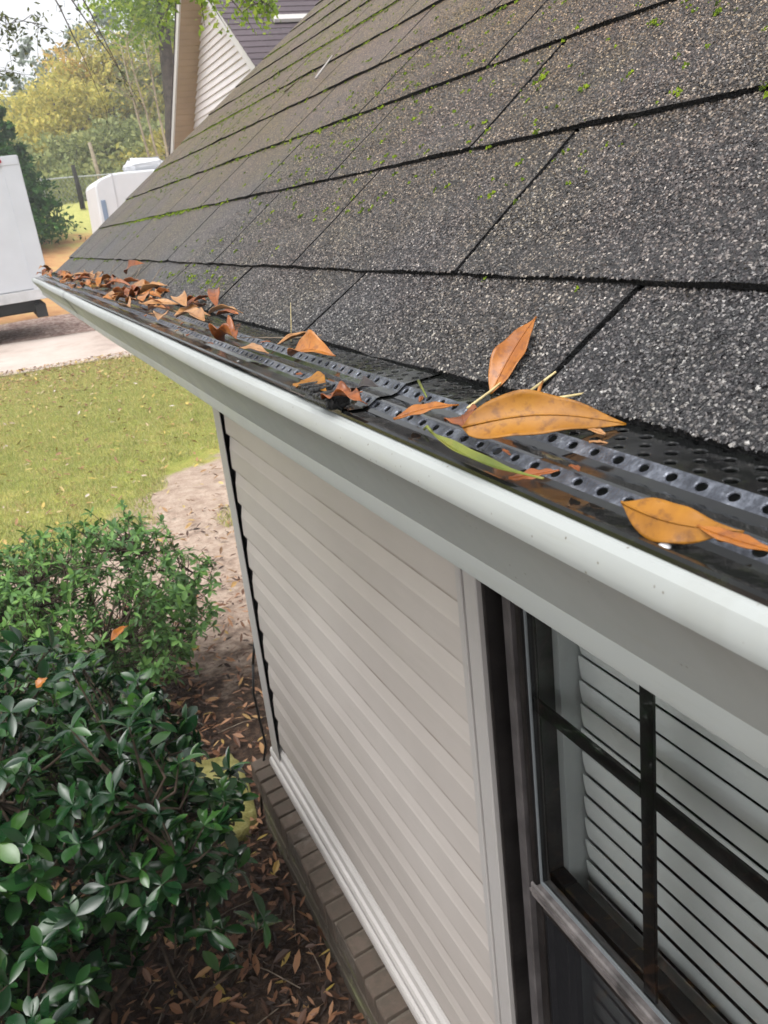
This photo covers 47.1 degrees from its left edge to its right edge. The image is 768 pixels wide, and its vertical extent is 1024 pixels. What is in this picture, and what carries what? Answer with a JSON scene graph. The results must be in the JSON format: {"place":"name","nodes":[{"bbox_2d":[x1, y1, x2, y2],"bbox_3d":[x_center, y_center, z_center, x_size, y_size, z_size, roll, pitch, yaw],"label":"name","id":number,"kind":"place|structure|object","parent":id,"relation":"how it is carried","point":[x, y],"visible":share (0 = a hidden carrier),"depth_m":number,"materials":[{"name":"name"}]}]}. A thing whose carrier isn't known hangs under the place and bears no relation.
{"place":"outdoors","nodes":[
{"label":"outdoors","id":0,"kind":"place"},
{"bbox_2d":[0,313,94,343],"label":"gravel path","id":1,"kind":"structure","parent":0,"point":[45,327],"depth_m":19.09,"materials":[{"name":"gravel"}]},
{"bbox_2d":[0,155,48,317],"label":"box truck","id":2,"kind":"object","parent":1,"relation":"on","point":[21,258],"visible":0.92,"depth_m":16.92,"materials":[{"name":"white"}]},
{"bbox_2d":[0,330,132,375],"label":"driveway","id":3,"kind":"structure","parent":0,"point":[37,353],"depth_m":16.48,"materials":[{"name":"concrete"}]},
{"bbox_2d":[0,353,219,570],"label":"lawn grass","id":4,"kind":"structure","parent":0,"point":[90,448],"depth_m":10.00,"materials":[{"name":"plant"}]},
{"bbox_2d":[0,0,287,98],"label":"sky","id":5,"kind":"structure","parent":0,"point":[12,8],"materials":[{"name":"white"}]},
{"bbox_2d":[0,201,363,1023],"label":"ground","id":6,"kind":"structure","parent":0,"point":[188,475],"depth_m":5.99,"materials":[{"name":"plant"}]},
{"bbox_2d":[0,72,24,104],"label":"pine tree","id":7,"kind":"object","parent":6,"relation":"on","point":[15,88],"visible":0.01,"depth_m":67.01,"materials":[{"name":"green plant"}]},
{"bbox_2d":[0,545,83,682],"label":"azalea shrub","id":8,"kind":"object","parent":6,"relation":"on","point":[22,628],"visible":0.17,"depth_m":4.12,"materials":[{"name":"green plant"}]},
{"bbox_2d":[1,96,84,172],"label":"autumn tree","id":9,"kind":"object","parent":6,"relation":"on","point":[15,111],"visible":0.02,"depth_m":49.59,"materials":[{"name":"yellow plant"}]},
{"bbox_2d":[0,99,86,244],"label":"cedar tree","id":10,"kind":"object","parent":6,"relation":"on","point":[41,205],"visible":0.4,"depth_m":29.46,"materials":[{"name":"green plant"}]},
{"bbox_2d":[0,587,100,867],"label":"azalea shrub","id":11,"kind":"object","parent":6,"relation":"on","point":[36,623],"visible":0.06,"depth_m":3.36,"materials":[{"name":"green plant"}]},
{"bbox_2d":[11,31,101,127],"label":"pine tree","id":12,"kind":"object","parent":6,"relation":"on","point":[28,49],"visible":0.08,"depth_m":64.25,"materials":[{"name":"green plant"}]},
{"bbox_2d":[6,123,117,196],"bbox_3d":[-14.497,-16.553,42.080,6.337,3.755,8.418,-1,20,16],"label":"autumn tree","id":13,"kind":"object","parent":6,"relation":"on","point":[67,153],"visible":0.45,"depth_m":39.90,"materials":[{"name":"green plant"}]},
{"bbox_2d":[26,39,128,162],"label":"autumn tree","id":14,"kind":"object","parent":6,"relation":"on","point":[63,58],"visible":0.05,"depth_m":49.02,"materials":[{"name":"yellow plant"}]},
{"bbox_2d":[71,165,85,208],"bbox_3d":[-12.074,-12.832,34.761,0.234,1.645,0.215,-14,20,-21],"label":"fence post","id":15,"kind":"object","parent":6,"relation":"on","point":[79,192],"visible":1,"depth_m":34.72,"materials":[{"name":"grey wood"}]},
{"bbox_2d":[0,351,157,404],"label":"verge leaves","id":16,"kind":"object","parent":6,"relation":"on","point":[100,356],"visible":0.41,"depth_m":14.69,"materials":[{"name":"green plant"}]},
{"bbox_2d":[36,170,123,203],"bbox_3d":[-13.311,-12.937,35.658,22.678,1.242,0.081,-14,20,-21],"label":"chain link fence","id":17,"kind":"object","parent":6,"relation":"on","point":[98,175],"visible":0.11,"depth_m":35.82,"materials":[{"name":"silver metal"}]},
{"bbox_2d":[0,67,164,172],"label":"autumn tree","id":18,"kind":"object","parent":6,"relation":"on","point":[34,124],"visible":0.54,"depth_m":45.06,"materials":[{"name":"yellow plant"}]},
{"bbox_2d":[88,142,101,178],"bbox_3d":[-11.892,-14.049,36.649,0.353,2.512,0.201,-14,20,-21],"label":"leaning pole","id":19,"kind":"object","parent":6,"relation":"on","point":[96,167],"visible":0.49,"depth_m":36.40,"materials":[{"name":"beige wood"}]},
{"bbox_2d":[19,20,172,153],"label":"autumn tree","id":20,"kind":"object","parent":6,"relation":"on","point":[94,60],"visible":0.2,"depth_m":47.20,"materials":[{"name":"yellow plant"}]},
{"bbox_2d":[35,157,163,203],"bbox_3d":[-14.658,-13.624,37.657,26.134,2.332,5.062,-14,20,-21],"label":"underbrush","id":21,"kind":"object","parent":6,"relation":"on","point":[70,182],"visible":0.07,"depth_m":37.57,"materials":[{"name":"green plant"}]},
{"bbox_2d":[60,4,143,121],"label":"pine tree","id":22,"kind":"object","parent":6,"relation":"on","point":[104,21],"visible":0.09,"depth_m":63.88,"materials":[{"name":"green plant"}]},
{"bbox_2d":[0,500,225,697],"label":"azalea shrub","id":23,"kind":"object","parent":6,"relation":"on","point":[183,592],"visible":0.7,"depth_m":4.05,"materials":[{"name":"green plant"}]},
{"bbox_2d":[111,625,127,640],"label":"dead leaf","id":24,"kind":"object","parent":23,"relation":"on","point":[116,632],"visible":1,"depth_m":2.55,"materials":[{"name":"plant"}]},
{"bbox_2d":[0,357,236,607],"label":"lawn leaves","id":25,"kind":"object","parent":6,"relation":"on","point":[86,495],"visible":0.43,"depth_m":9.42,"materials":[{"name":"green plant"}]},
{"bbox_2d":[75,111,164,176],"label":"autumn tree","id":26,"kind":"object","parent":6,"relation":"on","point":[124,136],"visible":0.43,"depth_m":40.22,"materials":[{"name":"green plant"}]},
{"bbox_2d":[87,13,158,156],"bbox_3d":[-8.989,-14.561,32.709,2.243,6.989,1.652,-19,23,-33],"label":"bare sapling","id":27,"kind":"object","parent":6,"relation":"on","point":[150,129],"visible":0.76,"depth_m":32.23,"materials":[{"name":"brown plant"}]},
{"bbox_2d":[86,157,163,232],"bbox_3d":[-5.355,-8.356,24.857,5.518,3.264,2.320,-14,20,-21],"label":"camper","id":28,"kind":"object","parent":6,"relation":"on","point":[107,195],"visible":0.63,"depth_m":22.93,"materials":[{"name":"grey"}]},
{"bbox_2d":[101,200,108,220],"bbox_3d":[-7.229,-7.733,22.869,0.120,0.700,0.019,-14,20,-21],"label":"window","id":29,"kind":"structure","parent":28,"relation":"in","point":[103,202],"depth_m":22.83,"materials":[{"name":"blue"}]},
{"bbox_2d":[76,0,175,158],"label":"oak tree","id":30,"kind":"object","parent":6,"relation":"on","point":[165,46],"visible":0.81,"depth_m":34.01,"materials":[{"name":"green plant"}]},
{"bbox_2d":[79,18,173,131],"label":"autumn tree","id":31,"kind":"object","parent":6,"relation":"on","point":[120,84],"visible":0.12,"depth_m":47.43,"materials":[{"name":"green plant"}]},
{"bbox_2d":[95,36,162,156],"bbox_3d":[-9.136,-14.041,32.451,2.004,6.206,1.588,-14,20,-21],"label":"bare sapling","id":32,"kind":"object","parent":6,"relation":"on","point":[143,137],"visible":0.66,"depth_m":32.32,"materials":[{"name":"brown plant"}]},
{"bbox_2d":[0,623,258,1023],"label":"glossy shrub","id":33,"kind":"object","parent":6,"relation":"on","point":[157,877],"visible":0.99,"depth_m":2.19,"materials":[{"name":"green plant"}]},
{"bbox_2d":[35,678,46,687],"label":"dead leaf","id":34,"kind":"object","parent":33,"relation":"on","point":[39,682],"visible":1,"depth_m":2.23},
{"bbox_2d":[108,128,164,171],"bbox_3d":[-9.842,-16.112,40.665,4.802,3.144,5.713,3,21,26],"label":"autumn tree","id":35,"kind":"object","parent":6,"relation":"on","point":[159,140],"visible":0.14,"depth_m":39.31,"materials":[{"name":"yellow plant"}]},
{"bbox_2d":[121,2,156,95],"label":"pine tree","id":36,"kind":"object","parent":6,"relation":"on","point":[138,32],"depth_m":67.32,"materials":[{"name":"green plant"}]},
{"bbox_2d":[0,0,280,127],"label":"overhanging tree","id":37,"kind":"object","parent":6,"relation":"on","point":[261,8],"visible":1,"depth_m":8.51,"materials":[{"name":"green plant"}]},
{"bbox_2d":[119,16,172,120],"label":"autumn tree","id":38,"kind":"object","parent":6,"relation":"on","point":[146,70],"visible":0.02,"depth_m":47.01,"materials":[{"name":"green plant"}]},
{"bbox_2d":[137,30,168,159],"bbox_3d":[-8.316,-14.456,33.143,1.388,6.365,1.823,-14,20,-21],"label":"bare sapling","id":39,"kind":"object","parent":6,"relation":"on","point":[161,125],"visible":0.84,"depth_m":32.57,"materials":[{"name":"brown plant"}]},
{"bbox_2d":[10,634,353,1023],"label":"mulch","id":40,"kind":"object","parent":6,"relation":"on","point":[281,871],"visible":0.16,"depth_m":2.77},
{"bbox_2d":[0,863,94,1023],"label":"glossy shrub","id":41,"kind":"object","parent":40,"relation":"on","point":[28,1005],"visible":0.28,"depth_m":1.84,"materials":[{"name":"green plant"}]},
{"bbox_2d":[0,505,366,1023],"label":"leaf litter","id":42,"kind":"object","parent":6,"relation":"on","point":[171,982],"visible":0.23,"depth_m":2.83,"materials":[{"name":"plant"}]},
{"bbox_2d":[136,890,281,1023],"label":"glossy seedling","id":43,"kind":"object","parent":6,"relation":"on","point":[263,919],"visible":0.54,"depth_m":2.54,"materials":[{"name":"green plant"}]},
{"bbox_2d":[212,505,232,527],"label":"dirt weeds","id":44,"kind":"object","parent":6,"relation":"on","point":[226,521],"visible":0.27,"depth_m":6.97,"materials":[{"name":"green plant"}]},
{"bbox_2d":[195,754,257,849],"bbox_3d":[-0.639,1.159,3.572,0.214,0.102,0.591,-14,20,-21],"label":"stone slab","id":45,"kind":"object","parent":6,"relation":"on","point":[240,828],"depth_m":3.43,"materials":[{"name":"stone"}]},
{"bbox_2d":[169,0,318,154],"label":"neighbouring house","id":46,"kind":"structure","parent":6,"relation":"on","point":[210,71],"depth_m":15.04,"materials":[{"name":"plastic"}]},
{"bbox_2d":[32,0,767,1023],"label":"house","id":47,"kind":"structure","parent":6,"relation":"on","point":[510,766],"depth_m":0.90,"materials":[{"name":"plastic"}]},
{"bbox_2d":[72,276,94,281],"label":"fallen leaf","id":48,"kind":"object","parent":47,"relation":"on","point":[84,277],"visible":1,"depth_m":1.66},
{"bbox_2d":[80,279,93,289],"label":"fallen leaf","id":49,"kind":"object","parent":47,"relation":"on","point":[87,282],"visible":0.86,"depth_m":1.58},
{"bbox_2d":[96,274,110,285],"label":"fallen leaf","id":50,"kind":"object","parent":47,"relation":"on","point":[101,279],"visible":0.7,"depth_m":1.54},
{"bbox_2d":[104,276,115,288],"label":"fallen leaf","id":51,"kind":"object","parent":47,"relation":"on","point":[107,281],"visible":0.92,"depth_m":1.30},
{"bbox_2d":[108,292,120,300],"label":"fallen leaf","id":52,"kind":"object","parent":47,"relation":"on","point":[116,298],"visible":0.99,"depth_m":1.16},
{"bbox_2d":[103,279,129,286],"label":"fallen leaf","id":53,"kind":"object","parent":47,"relation":"on","point":[121,281],"visible":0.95,"depth_m":1.27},
{"bbox_2d":[113,286,123,292],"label":"fallen leaf","id":54,"kind":"object","parent":47,"relation":"on","point":[117,289],"visible":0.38,"depth_m":1.24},
{"bbox_2d":[118,296,130,307],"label":"fallen leaf","id":55,"kind":"object","parent":47,"relation":"on","point":[128,305],"visible":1,"depth_m":1.05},
{"bbox_2d":[122,284,135,292],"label":"fallen leaf","id":56,"kind":"object","parent":47,"relation":"on","point":[132,285],"visible":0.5,"depth_m":1.23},
{"bbox_2d":[125,288,134,297],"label":"fallen leaf","id":57,"kind":"object","parent":47,"relation":"on","point":[131,293],"visible":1,"depth_m":1.17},
{"bbox_2d":[124,277,138,281],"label":"fallen leaf","id":58,"kind":"object","parent":47,"relation":"on","point":[129,279],"visible":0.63,"depth_m":1.35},
{"bbox_2d":[124,286,139,295],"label":"fallen leaf","id":59,"kind":"object","parent":47,"relation":"on","point":[127,290],"visible":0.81,"depth_m":1.19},
{"bbox_2d":[124,260,143,273],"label":"fallen leaf","id":60,"kind":"object","parent":47,"relation":"on","point":[132,263],"visible":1,"depth_m":1.46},
{"bbox_2d":[134,279,143,286],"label":"fallen leaf","id":61,"kind":"object","parent":47,"relation":"on","point":[140,283],"visible":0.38,"depth_m":1.28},
{"bbox_2d":[137,291,149,300],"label":"fallen leaf","id":62,"kind":"object","parent":47,"relation":"on","point":[142,298],"visible":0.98,"depth_m":1.08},
{"bbox_2d":[139,291,161,297],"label":"fallen leaf","id":63,"kind":"object","parent":47,"relation":"on","point":[153,293],"visible":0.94,"depth_m":1.10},
{"bbox_2d":[140,282,167,293],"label":"fallen leaf","id":64,"kind":"object","parent":47,"relation":"on","point":[145,287],"visible":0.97,"depth_m":1.17,"materials":[{"name":"plant"}]},
{"bbox_2d":[148,304,165,309],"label":"fallen leaf","id":65,"kind":"object","parent":47,"relation":"on","point":[152,306],"visible":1,"depth_m":0.98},
{"bbox_2d":[139,298,177,304],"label":"fallen leaf","id":66,"kind":"object","parent":47,"relation":"on","point":[164,301],"visible":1,"depth_m":0.98,"materials":[{"name":"plant"}]},
{"bbox_2d":[147,297,170,309],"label":"fallen leaf","id":67,"kind":"object","parent":47,"relation":"on","point":[167,306],"visible":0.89,"depth_m":0.99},
{"bbox_2d":[153,310,167,319],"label":"fallen leaf","id":68,"kind":"object","parent":47,"relation":"on","point":[158,316],"visible":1,"depth_m":0.86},
{"bbox_2d":[156,287,169,292],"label":"fallen leaf","id":69,"kind":"object","parent":47,"relation":"on","point":[160,289],"visible":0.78,"depth_m":1.13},
{"bbox_2d":[171,291,186,306],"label":"fallen leaf","id":70,"kind":"object","parent":47,"relation":"on","point":[181,299],"visible":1,"depth_m":0.91,"materials":[{"name":"plant"}]},
{"bbox_2d":[174,304,206,315],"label":"fallen leaf","id":71,"kind":"object","parent":47,"relation":"on","point":[183,309],"visible":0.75,"depth_m":0.91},
{"bbox_2d":[175,307,210,317],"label":"fallen leaf","id":72,"kind":"object","parent":47,"relation":"on","point":[189,310],"visible":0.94,"depth_m":0.84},
{"bbox_2d":[188,307,204,320],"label":"fallen leaf","id":73,"kind":"object","parent":47,"relation":"on","point":[198,314],"visible":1,"depth_m":0.81,"materials":[{"name":"plant"}]},
{"bbox_2d":[187,295,206,300],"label":"fallen leaf","id":74,"kind":"object","parent":47,"relation":"on","point":[189,297],"visible":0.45,"depth_m":0.94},
{"bbox_2d":[187,295,207,305],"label":"fallen leaf","id":75,"kind":"object","parent":47,"relation":"on","point":[190,301],"visible":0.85,"depth_m":0.92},
{"bbox_2d":[192,301,205,306],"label":"fallen leaf","id":76,"kind":"object","parent":47,"relation":"on","point":[200,305],"visible":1,"depth_m":0.88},
{"bbox_2d":[207,287,219,305],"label":"fallen leaf","id":77,"kind":"object","parent":47,"relation":"on","point":[213,295],"visible":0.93,"depth_m":0.86,"materials":[{"name":"plant"}]},
{"bbox_2d":[208,315,237,341],"bbox_3d":[-0.120,-0.137,0.664,0.016,0.021,0.039,-19,22,-31],"label":"fallen leaf","id":78,"kind":"object","parent":47,"relation":"on","point":[228,327],"visible":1,"depth_m":0.67,"materials":[{"name":"plant"}]},
{"bbox_2d":[208,304,241,314],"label":"fallen leaf","id":79,"kind":"object","parent":47,"relation":"on","point":[217,307],"visible":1,"depth_m":0.78,"materials":[{"name":"plant"}]},
{"bbox_2d":[216,309,237,314],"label":"fallen leaf","id":80,"kind":"object","parent":47,"relation":"on","point":[227,311],"visible":0.97,"depth_m":0.81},
{"bbox_2d":[239,343,268,353],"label":"fallen leaf","id":81,"kind":"object","parent":47,"relation":"on","point":[257,347],"visible":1,"depth_m":0.62,"materials":[{"name":"plant"}]},
{"bbox_2d":[237,335,320,337],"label":"twig","id":82,"kind":"object","parent":47,"relation":"on","point":[269,337],"visible":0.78,"depth_m":0.65,"materials":[{"name":"wood"}]},
{"bbox_2d":[284,78,300,91],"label":"twig","id":83,"kind":"object","parent":47,"relation":"on","point":[289,87],"visible":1,"depth_m":1.72,"materials":[{"name":"wood"}]},
{"bbox_2d":[278,331,314,344],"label":"fallen leaf","id":84,"kind":"object","parent":47,"relation":"on","point":[289,336],"visible":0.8,"depth_m":0.60,"materials":[{"name":"plant"}]},
{"bbox_2d":[292,371,326,390],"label":"fallen leaf","id":85,"kind":"object","parent":47,"relation":"on","point":[319,376],"visible":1,"depth_m":0.48,"materials":[{"name":"plant"}]},
{"bbox_2d":[287,329,335,356],"bbox_3d":[-0.049,-0.102,0.538,0.018,0.017,0.043,-21,24,-36],"label":"fallen leaf","id":86,"kind":"object","parent":47,"relation":"on","point":[310,341],"visible":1,"depth_m":0.54,"materials":[{"name":"plant"}]},
{"bbox_2d":[291,381,332,395],"bbox_3d":[-0.039,-0.067,0.476,0.014,0.007,0.032,-14,20,-21],"label":"plastic clip","id":87,"kind":"object","parent":47,"relation":"on","point":[308,388],"visible":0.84,"depth_m":0.47,"materials":[{"name":"plastic"}]},
{"bbox_2d":[315,55,332,78],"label":"twig","id":88,"kind":"object","parent":47,"relation":"on","point":[319,73],"visible":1,"depth_m":1.55,"materials":[{"name":"grey"}]},
{"bbox_2d":[304,389,349,409],"bbox_3d":[-0.029,-0.058,0.447,0.014,0.007,0.032,-14,20,-21],"label":"plastic clip","id":89,"kind":"object","parent":47,"relation":"on","point":[334,402],"visible":0.87,"depth_m":0.43,"materials":[{"name":"plastic"}]},
{"bbox_2d":[321,381,366,403],"bbox_3d":[-0.020,-0.057,0.426,0.012,0.011,0.037,-23,25,-39],"label":"fallen leaf","id":90,"kind":"object","parent":47,"relation":"on","point":[342,389],"visible":1,"depth_m":0.42,"materials":[{"name":"plant"}]},
{"bbox_2d":[351,376,377,391],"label":"fallen leaf","id":91,"kind":"object","parent":47,"relation":"on","point":[365,382],"visible":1,"depth_m":0.43,"materials":[{"name":"plant"}]},
{"bbox_2d":[69,0,767,298],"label":"roof moss","id":92,"kind":"object","parent":47,"relation":"on","point":[653,22],"visible":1,"depth_m":1.01,"materials":[{"name":"plant"}]},
{"bbox_2d":[417,380,426,397],"bbox_3d":[0.018,-0.058,0.415,0.011,0.003,0.029,-14,20,-21],"label":"straw","id":93,"kind":"object","parent":47,"relation":"on","point":[420,385],"visible":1,"depth_m":0.41,"materials":[{"name":"green plant"}]},
{"bbox_2d":[393,402,458,419],"bbox_3d":[0.018,-0.043,0.370,0.026,0.005,0.011,-14,20,-21],"label":"fallen leaf","id":94,"kind":"object","parent":47,"relation":"on","point":[416,409],"visible":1,"depth_m":0.37,"materials":[{"name":"plant"}]},
{"bbox_2d":[444,404,476,426],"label":"fallen leaf","id":95,"kind":"object","parent":47,"relation":"on","point":[461,420],"visible":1,"depth_m":0.34,"materials":[{"name":"plant"}]},
{"bbox_2d":[423,425,543,478],"bbox_3d":[0.032,-0.022,0.312,0.009,0.006,0.076,-14,20,-21],"label":"fallen leaf","id":96,"kind":"object","parent":47,"relation":"on","point":[458,447],"visible":1,"depth_m":0.31,"materials":[{"name":"plant"}]},
{"bbox_2d":[467,382,500,408],"bbox_3d":[0.047,-0.053,0.383,0.002,0.006,0.046,6,23,32],"label":"straw","id":97,"kind":"object","parent":47,"relation":"on","point":[486,394],"visible":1,"depth_m":0.38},
{"bbox_2d":[488,316,536,393],"bbox_3d":[0.059,-0.071,0.396,0.038,0.028,0.014,-23,25,-40],"label":"fallen leaf","id":98,"kind":"object","parent":47,"relation":"on","point":[508,353],"visible":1,"depth_m":0.40,"materials":[{"name":"plant"}]},
{"bbox_2d":[508,468,559,480],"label":"fallen leaf","id":99,"kind":"object","parent":47,"relation":"on","point":[532,471],"visible":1,"depth_m":0.29,"materials":[{"name":"plant"}]},
{"bbox_2d":[537,380,543,391],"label":"leaf stalk","id":100,"kind":"object","parent":47,"relation":"on","point":[540,386],"visible":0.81,"depth_m":0.35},
{"bbox_2d":[530,371,556,389],"bbox_3d":[0.067,-0.055,0.370,0.010,0.009,0.008,-14,20,-21],"label":"straw","id":101,"kind":"object","parent":47,"relation":"on","point":[545,380],"visible":0.7,"depth_m":0.37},
{"bbox_2d":[462,389,625,438],"bbox_3d":[0.057,-0.036,0.320,0.059,0.016,0.013,-2,20,14],"label":"fallen leaf","id":102,"kind":"object","parent":47,"relation":"on","point":[521,412],"visible":1,"depth_m":0.32,"materials":[{"name":"plant"}]},
{"bbox_2d":[559,392,583,397],"bbox_3d":[0.072,-0.045,0.348,0.017,0.004,0.009,-14,20,-21],"label":"straw","id":103,"kind":"object","parent":47,"relation":"on","point":[570,395],"visible":0.41,"depth_m":0.35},
{"bbox_2d":[569,464,580,471],"bbox_3d":[0.063,-0.015,0.289,0.004,0.002,0.008,-14,20,-21],"label":"leaf scrap","id":104,"kind":"object","parent":47,"relation":"on","point":[577,467],"visible":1,"depth_m":0.29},
{"bbox_2d":[588,428,605,435],"bbox_3d":[0.075,-0.028,0.310,0.003,0.002,0.008,-14,20,-21],"label":"leaf scrap","id":105,"kind":"object","parent":47,"relation":"on","point":[599,431],"visible":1,"depth_m":0.31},
{"bbox_2d":[589,440,607,443],"bbox_3d":[0.072,-0.024,0.297,0.004,0.001,0.007,-14,20,-21],"label":"leaf scrap","id":106,"kind":"object","parent":47,"relation":"on","point":[595,441],"visible":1,"depth_m":0.30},
{"bbox_2d":[454,565,767,1023],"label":"window","id":107,"kind":"structure","parent":47,"relation":"in","point":[623,842],"depth_m":1.36,"materials":[{"name":"plastic"}]},
{"bbox_2d":[620,498,743,543],"bbox_3d":[0.077,0.003,0.234,0.010,0.009,0.036,-18,22,-30],"label":"fallen leaf","id":108,"kind":"object","parent":47,"relation":"on","point":[658,520],"visible":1,"depth_m":0.23,"materials":[{"name":"plant"}]},
{"bbox_2d":[697,524,767,550],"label":"fallen leaf","id":109,"kind":"object","parent":47,"relation":"on","point":[742,540],"visible":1,"depth_m":0.22,"materials":[{"name":"plant"}]}
]}

